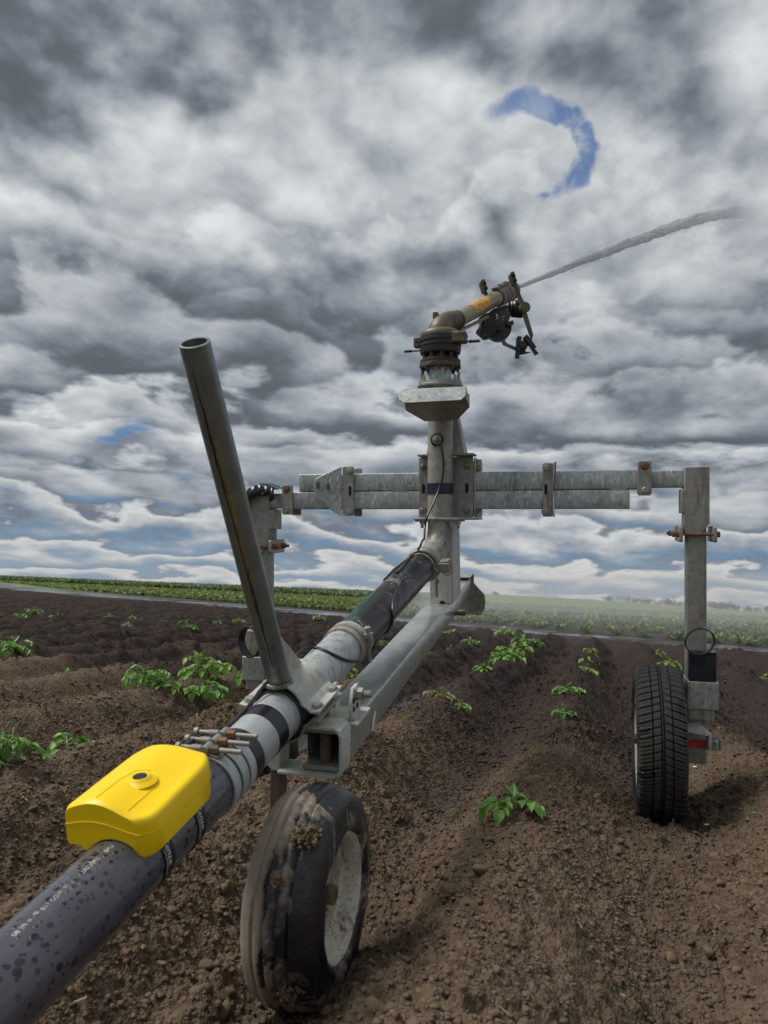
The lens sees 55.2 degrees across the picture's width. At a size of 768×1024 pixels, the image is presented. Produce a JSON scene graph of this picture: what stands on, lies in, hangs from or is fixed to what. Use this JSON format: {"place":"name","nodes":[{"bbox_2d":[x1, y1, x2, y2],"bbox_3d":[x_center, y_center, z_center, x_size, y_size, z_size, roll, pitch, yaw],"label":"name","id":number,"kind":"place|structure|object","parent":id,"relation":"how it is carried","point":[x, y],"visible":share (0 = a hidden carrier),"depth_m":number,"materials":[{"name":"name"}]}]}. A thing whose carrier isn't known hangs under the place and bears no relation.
{"place":"outdoors","nodes":[
{"label":"outdoors","id":0,"kind":"place"},
{"bbox_2d":[0,582,767,1023],"bbox_3d":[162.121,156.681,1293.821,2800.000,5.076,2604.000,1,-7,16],"label":"ground","id":1,"kind":"structure","parent":0,"point":[548,928],"depth_m":2.34,"materials":[{"name":"soil"}]},
{"bbox_2d":[0,635,34,659],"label":"potato plant","id":2,"kind":"object","parent":1,"relation":"on","point":[5,645],"visible":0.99,"depth_m":6.34,"materials":[{"name":"green plant"}]},
{"bbox_2d":[13,612,28,618],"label":"potato plant","id":3,"kind":"object","parent":1,"relation":"on","point":[20,615],"visible":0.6,"depth_m":11.92,"materials":[{"name":"green plant"}]},
{"bbox_2d":[0,727,45,768],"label":"potato plant","id":4,"kind":"object","parent":1,"relation":"on","point":[12,741],"visible":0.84,"depth_m":2.38,"materials":[{"name":"green plant"}]},
{"bbox_2d":[23,606,43,614],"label":"potato plant","id":5,"kind":"object","parent":1,"relation":"on","point":[33,610],"visible":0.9,"depth_m":14.10,"materials":[{"name":"green plant"}]},
{"bbox_2d":[54,667,73,674],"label":"potato plant","id":6,"kind":"object","parent":1,"relation":"on","point":[66,669],"visible":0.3,"depth_m":5.07,"materials":[{"name":"green plant"}]},
{"bbox_2d":[43,732,94,758],"bbox_3d":[-1.237,0.982,2.977,0.278,0.157,0.244,1,-7,16],"label":"potato plant","id":7,"kind":"object","parent":1,"relation":"on","point":[61,737],"visible":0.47,"depth_m":2.98,"materials":[{"name":"green plant"}]},
{"bbox_2d":[0,747,249,1023],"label":"irrigation pipe","id":8,"kind":"object","parent":1,"relation":"on","point":[59,932],"visible":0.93,"depth_m":0.93,"materials":[{"name":"grey plastic"}]},
{"bbox_2d":[65,745,210,891],"bbox_3d":[-0.374,0.484,1.155,0.145,0.196,0.226,1,-7,15],"label":"flow sensor","id":9,"kind":"object","parent":8,"relation":"attached to","point":[149,801],"visible":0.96,"depth_m":1.10,"materials":[{"name":"yellow plastic"}]},
{"bbox_2d":[121,664,173,689],"bbox_3d":[-1.434,1.029,4.453,0.305,0.201,0.319,6,-7,-25],"label":"potato plant","id":10,"kind":"object","parent":1,"relation":"on","point":[145,675],"visible":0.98,"depth_m":4.41,"materials":[{"name":"green plant"}]},
{"bbox_2d":[177,619,198,630],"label":"potato plant","id":11,"kind":"object","parent":1,"relation":"on","point":[192,627],"visible":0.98,"depth_m":10.70,"materials":[{"name":"green plant"}]},
{"bbox_2d":[159,678,229,704],"bbox_3d":[-1.181,1.108,4.524,0.456,0.173,0.289,7,-8,-30],"label":"potato plant","id":12,"kind":"object","parent":1,"relation":"on","point":[211,694],"visible":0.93,"depth_m":4.50,"materials":[{"name":"green plant"}]},
{"bbox_2d":[177,650,236,679],"bbox_3d":[-1.205,1.090,5.029,0.413,0.271,0.276,2,-7,6],"label":"potato plant","id":13,"kind":"object","parent":1,"relation":"on","point":[213,671],"visible":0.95,"depth_m":4.99,"materials":[{"name":"green plant"}]},
{"bbox_2d":[0,575,429,599],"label":"tall crop","id":14,"kind":"object","parent":1,"relation":"on","point":[324,591],"visible":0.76,"depth_m":137.33,"materials":[{"name":"green plant"}]},
{"bbox_2d":[235,669,245,686],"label":"potato plant","id":15,"kind":"object","parent":1,"relation":"on","point":[238,679],"visible":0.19,"depth_m":5.12,"materials":[{"name":"green plant"}]},
{"bbox_2d":[312,614,325,621],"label":"potato plant","id":16,"kind":"object","parent":1,"relation":"on","point":[319,617],"visible":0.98,"depth_m":17.47,"materials":[{"name":"green plant"}]},
{"bbox_2d":[344,668,358,677],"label":"potato plant","id":17,"kind":"object","parent":1,"relation":"on","point":[354,669],"visible":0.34,"depth_m":5.54,"materials":[{"name":"green plant"}]},
{"bbox_2d":[377,637,387,644],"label":"potato plant","id":18,"kind":"object","parent":1,"relation":"on","point":[381,642],"visible":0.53,"depth_m":9.42,"materials":[{"name":"green plant"}]},
{"bbox_2d":[0,579,767,626],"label":"crop rows","id":19,"kind":"object","parent":1,"relation":"on","point":[663,616],"visible":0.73,"depth_m":71.89,"materials":[{"name":"green plant"}]},
{"bbox_2d":[33,685,739,1014],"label":"straw bits","id":20,"kind":"object","parent":1,"relation":"on","point":[381,893],"visible":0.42,"depth_m":1.40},
{"bbox_2d":[422,686,455,700],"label":"potato plant","id":21,"kind":"object","parent":1,"relation":"on","point":[438,694],"visible":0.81,"depth_m":4.70,"materials":[{"name":"green plant"}]},
{"bbox_2d":[126,592,767,646],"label":"crop rows","id":22,"kind":"object","parent":1,"relation":"on","point":[585,626],"visible":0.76,"depth_m":29.31,"materials":[{"name":"green plant"}]},
{"bbox_2d":[178,337,720,1015],"bbox_3d":[-0.078,0.261,2.564,2.394,1.753,1.730,9,-9,-44],"label":"sprinkler cart","id":23,"kind":"object","parent":1,"relation":"on","point":[304,899],"visible":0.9,"depth_m":2.36,"materials":[{"name":"metal"}]},
{"bbox_2d":[246,483,281,508],"bbox_3d":[-0.511,-0.001,3.189,0.203,0.257,0.167,1,-7,18],"label":"plastic film","id":24,"kind":"object","parent":23,"relation":"attached to","point":[265,489],"visible":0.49,"depth_m":3.12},
{"bbox_2d":[175,623,367,816],"bbox_3d":[-0.211,0.426,1.657,0.132,0.338,0.737,1,-7,17],"label":"steel pipe","id":25,"kind":"object","parent":23,"relation":"attached to","point":[260,732],"visible":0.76,"depth_m":1.49,"materials":[{"name":"metal"}]},
{"bbox_2d":[181,439,444,746],"bbox_3d":[-0.074,0.075,2.034,0.106,0.919,1.636,0,-7,20],"label":"control cable","id":26,"kind":"object","parent":23,"relation":"attached to","point":[240,714],"visible":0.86,"depth_m":2.01,"materials":[{"name":"black rubber"}]},
{"bbox_2d":[337,552,435,661],"bbox_3d":[0.026,0.281,2.346,0.132,0.362,0.777,1,-7,19],"label":"irrigation hose","id":27,"kind":"object","parent":23,"relation":"attached to","point":[370,616],"visible":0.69,"depth_m":2.24,"materials":[{"name":"rubber"}]},
{"bbox_2d":[404,271,537,379],"bbox_3d":[0.448,-0.803,3.166,0.275,0.730,0.843,-2,-8,37],"label":"rain gun","id":28,"kind":"object","parent":23,"relation":"attached to","point":[440,340],"visible":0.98,"depth_m":3.07,"materials":[{"name":"metal"}]},
{"bbox_2d":[519,212,714,287],"bbox_3d":[6.506,-5.574,14.104,0.333,11.914,22.808,-1,-8,30],"label":"water jet","id":29,"kind":"object","parent":28,"relation":"attached to","point":[645,237],"visible":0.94,"depth_m":5.89},
{"bbox_2d":[455,698,471,713],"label":"potato plant","id":30,"kind":"object","parent":1,"relation":"on","point":[467,705],"visible":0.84,"depth_m":4.60,"materials":[{"name":"green plant"}]},
{"bbox_2d":[461,637,481,646],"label":"potato plant","id":31,"kind":"object","parent":1,"relation":"on","point":[472,641],"visible":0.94,"depth_m":10.69,"materials":[{"name":"green plant"}]},
{"bbox_2d":[471,663,492,672],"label":"potato plant","id":32,"kind":"object","parent":1,"relation":"on","point":[479,667],"visible":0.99,"depth_m":6.63,"materials":[{"name":"green plant"}]},
{"bbox_2d":[493,626,515,638],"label":"potato plant","id":33,"kind":"object","parent":1,"relation":"on","point":[503,630],"visible":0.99,"depth_m":14.43,"materials":[{"name":"green plant"}]},
{"bbox_2d":[488,648,526,668],"bbox_3d":[1.295,1.590,7.817,0.428,0.274,0.358,6,-7,-23],"label":"potato plant","id":34,"kind":"object","parent":1,"relation":"on","point":[508,653],"visible":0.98,"depth_m":7.80,"materials":[{"name":"green plant"}]},
{"bbox_2d":[476,783,546,824],"bbox_3d":[0.377,0.872,2.156,0.181,0.138,0.205,4,-7,-10],"label":"potato plant","id":35,"kind":"object","parent":1,"relation":"on","point":[486,806],"visible":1,"depth_m":2.12,"materials":[{"name":"green plant"}]},
{"bbox_2d":[494,642,533,656],"bbox_3d":[1.530,1.646,8.603,0.453,0.252,0.340,3,-7,-5],"label":"potato plant","id":36,"kind":"object","parent":1,"relation":"on","point":[517,649],"visible":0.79,"depth_m":8.61,"materials":[{"name":"green plant"}]},
{"bbox_2d":[511,633,544,650],"bbox_3d":[2.124,1.959,10.832,0.517,0.322,0.465,1,-7,16],"label":"potato plant","id":37,"kind":"object","parent":1,"relation":"on","point":[537,642],"visible":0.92,"depth_m":10.88,"materials":[{"name":"green plant"}]},
{"bbox_2d":[551,703,577,718],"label":"potato plant","id":38,"kind":"object","parent":1,"relation":"on","point":[561,710],"visible":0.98,"depth_m":4.13,"materials":[{"name":"green plant"}]},
{"bbox_2d":[552,683,587,696],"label":"potato plant","id":39,"kind":"object","parent":1,"relation":"on","point":[578,689],"visible":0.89,"depth_m":5.39,"materials":[{"name":"green plant"}]},
{"bbox_2d":[578,656,592,662],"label":"potato plant","id":40,"kind":"object","parent":1,"relation":"on","point":[582,659],"visible":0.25,"depth_m":7.85,"materials":[{"name":"green plant"}]},
{"bbox_2d":[579,663,599,677],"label":"potato plant","id":41,"kind":"object","parent":1,"relation":"on","point":[592,671],"visible":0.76,"depth_m":7.06,"materials":[{"name":"green plant"}]},
{"bbox_2d":[583,647,598,658],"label":"potato plant","id":42,"kind":"object","parent":1,"relation":"on","point":[593,649],"visible":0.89,"depth_m":9.44,"materials":[{"name":"green plant"}]},
{"bbox_2d":[601,596,612,600],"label":"tree","id":43,"kind":"object","parent":1,"relation":"on","point":[607,598],"visible":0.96,"depth_m":573.91,"materials":[{"name":"plant"}]},
{"bbox_2d":[606,596,626,601],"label":"tree","id":44,"kind":"object","parent":1,"relation":"on","point":[616,599],"visible":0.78,"depth_m":606.78,"materials":[{"name":"plant"}]},
{"bbox_2d":[623,597,635,602],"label":"tree","id":45,"kind":"object","parent":1,"relation":"on","point":[628,600],"visible":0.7,"depth_m":635.52,"materials":[{"name":"plant"}]},
{"bbox_2d":[632,597,646,602],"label":"tree","id":46,"kind":"object","parent":1,"relation":"on","point":[637,599],"visible":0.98,"depth_m":566.79,"materials":[{"name":"plant"}]},
{"bbox_2d":[647,598,665,604],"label":"tree","id":47,"kind":"object","parent":1,"relation":"on","point":[659,601],"visible":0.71,"depth_m":627.08,"materials":[{"name":"plant"}]},
{"bbox_2d":[655,649,665,658],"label":"potato plant","id":48,"kind":"object","parent":1,"relation":"on","point":[660,654],"visible":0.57,"depth_m":11.51,"materials":[{"name":"green plant"}]},
{"bbox_2d":[661,597,675,605],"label":"tree","id":49,"kind":"object","parent":1,"relation":"on","point":[668,601],"visible":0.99,"depth_m":561.55,"materials":[{"name":"plant"}]},
{"bbox_2d":[657,657,681,669],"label":"potato plant","id":50,"kind":"object","parent":1,"relation":"on","point":[677,664],"visible":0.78,"depth_m":8.14,"materials":[{"name":"green plant"}]},
{"bbox_2d":[707,601,720,608],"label":"tree","id":51,"kind":"object","parent":1,"relation":"on","point":[715,604],"visible":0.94,"depth_m":549.90,"materials":[{"name":"plant"}]},
{"bbox_2d":[710,602,727,609],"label":"tree","id":52,"kind":"object","parent":1,"relation":"on","point":[723,606],"visible":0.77,"depth_m":584.97,"materials":[{"name":"plant"}]},
{"bbox_2d":[718,601,734,609],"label":"tree","id":53,"kind":"object","parent":1,"relation":"on","point":[727,605],"visible":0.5,"depth_m":611.63,"materials":[{"name":"plant"}]},
{"bbox_2d":[730,604,740,610],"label":"tree","id":54,"kind":"object","parent":1,"relation":"on","point":[735,607],"visible":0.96,"depth_m":547.63,"materials":[{"name":"plant"}]},
{"bbox_2d":[742,606,753,611],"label":"tree","id":55,"kind":"object","parent":1,"relation":"on","point":[746,609],"visible":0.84,"depth_m":583.21,"materials":[{"name":"plant"}]},
{"bbox_2d":[754,604,767,611],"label":"tree","id":56,"kind":"object","parent":1,"relation":"on","point":[765,608],"visible":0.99,"depth_m":542.57,"materials":[{"name":"plant"}]},
{"bbox_2d":[0,0,767,612],"label":"sky","id":57,"kind":"structure","parent":0,"point":[298,188],"materials":[{"name":"grey"}]},
{"bbox_2d":[547,11,767,409],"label":"spray drizzle","id":58,"kind":"object","parent":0,"point":[701,227],"visible":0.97,"depth_m":11.16,"materials":[{"name":"white"}]},
{"bbox_2d":[572,198,767,268],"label":"jet droplets","id":59,"kind":"object","parent":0,"point":[717,215],"visible":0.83,"depth_m":12.67,"materials":[{"name":"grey liquid"}]}
]}

